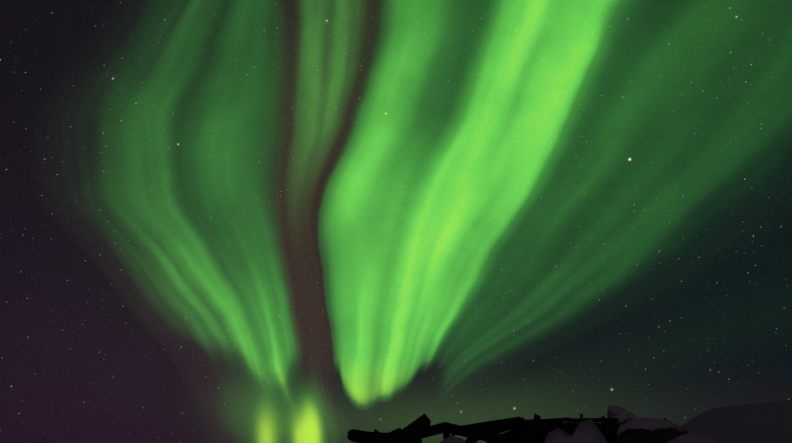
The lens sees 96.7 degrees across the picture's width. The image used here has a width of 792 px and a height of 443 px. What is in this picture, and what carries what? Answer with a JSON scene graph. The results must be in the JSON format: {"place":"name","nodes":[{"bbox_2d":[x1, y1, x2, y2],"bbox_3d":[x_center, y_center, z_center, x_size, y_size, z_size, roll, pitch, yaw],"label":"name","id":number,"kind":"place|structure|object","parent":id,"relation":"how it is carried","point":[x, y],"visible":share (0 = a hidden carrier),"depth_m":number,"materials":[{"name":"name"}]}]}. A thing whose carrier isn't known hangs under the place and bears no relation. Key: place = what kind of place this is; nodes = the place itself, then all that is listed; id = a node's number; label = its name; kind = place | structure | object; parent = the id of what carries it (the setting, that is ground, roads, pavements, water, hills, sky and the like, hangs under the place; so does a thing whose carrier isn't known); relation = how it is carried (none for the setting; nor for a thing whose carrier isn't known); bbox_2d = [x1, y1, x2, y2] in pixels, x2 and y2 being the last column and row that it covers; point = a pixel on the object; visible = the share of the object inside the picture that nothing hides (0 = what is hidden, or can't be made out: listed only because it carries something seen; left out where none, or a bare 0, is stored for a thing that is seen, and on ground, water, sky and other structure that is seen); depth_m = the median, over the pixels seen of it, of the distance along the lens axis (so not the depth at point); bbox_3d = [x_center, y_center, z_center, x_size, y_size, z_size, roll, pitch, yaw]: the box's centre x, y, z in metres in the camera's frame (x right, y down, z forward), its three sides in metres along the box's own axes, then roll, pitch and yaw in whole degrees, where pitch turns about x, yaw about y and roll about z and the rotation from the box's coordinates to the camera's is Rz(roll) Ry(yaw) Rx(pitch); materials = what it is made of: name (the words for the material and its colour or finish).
{"place":"outdoors","nodes":[
{"label":"outdoors","id":0,"kind":"place"},
{"bbox_2d":[0,0,791,442],"label":"sky","id":1,"kind":"structure","parent":0,"point":[222,221],"materials":[{"name":"green"}]},
{"bbox_2d":[440,400,791,442],"bbox_3d":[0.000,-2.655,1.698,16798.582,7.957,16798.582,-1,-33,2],"label":"snow ground","id":2,"kind":"structure","parent":0,"point":[769,422],"depth_m":30.21,"materials":[{"name":"white snow"}]},
{"bbox_2d":[347,429,421,442],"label":"driftwood log","id":3,"kind":"object","parent":2,"relation":"on","point":[357,436],"visible":0.73,"depth_m":4.89,"materials":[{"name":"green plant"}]},
{"bbox_2d":[374,413,666,442],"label":"timber wreck","id":4,"kind":"object","parent":2,"relation":"on","point":[536,429],"visible":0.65,"depth_m":5.45,"materials":[{"name":"brown wood"}]},
{"bbox_2d":[607,405,637,424],"bbox_3d":[3.723,3.344,5.710,0.620,0.651,0.678,-15,-35,21],"label":"snow capped boulder","id":5,"kind":"object","parent":2,"relation":"on","point":[622,415],"visible":0.21,"depth_m":5.72,"materials":[{"name":"white snow"}]},
{"bbox_2d":[615,417,687,442],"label":"dark rock","id":6,"kind":"object","parent":2,"relation":"on","point":[644,430],"visible":0.9,"depth_m":4.35,"materials":[{"name":"black stone"}]}
]}

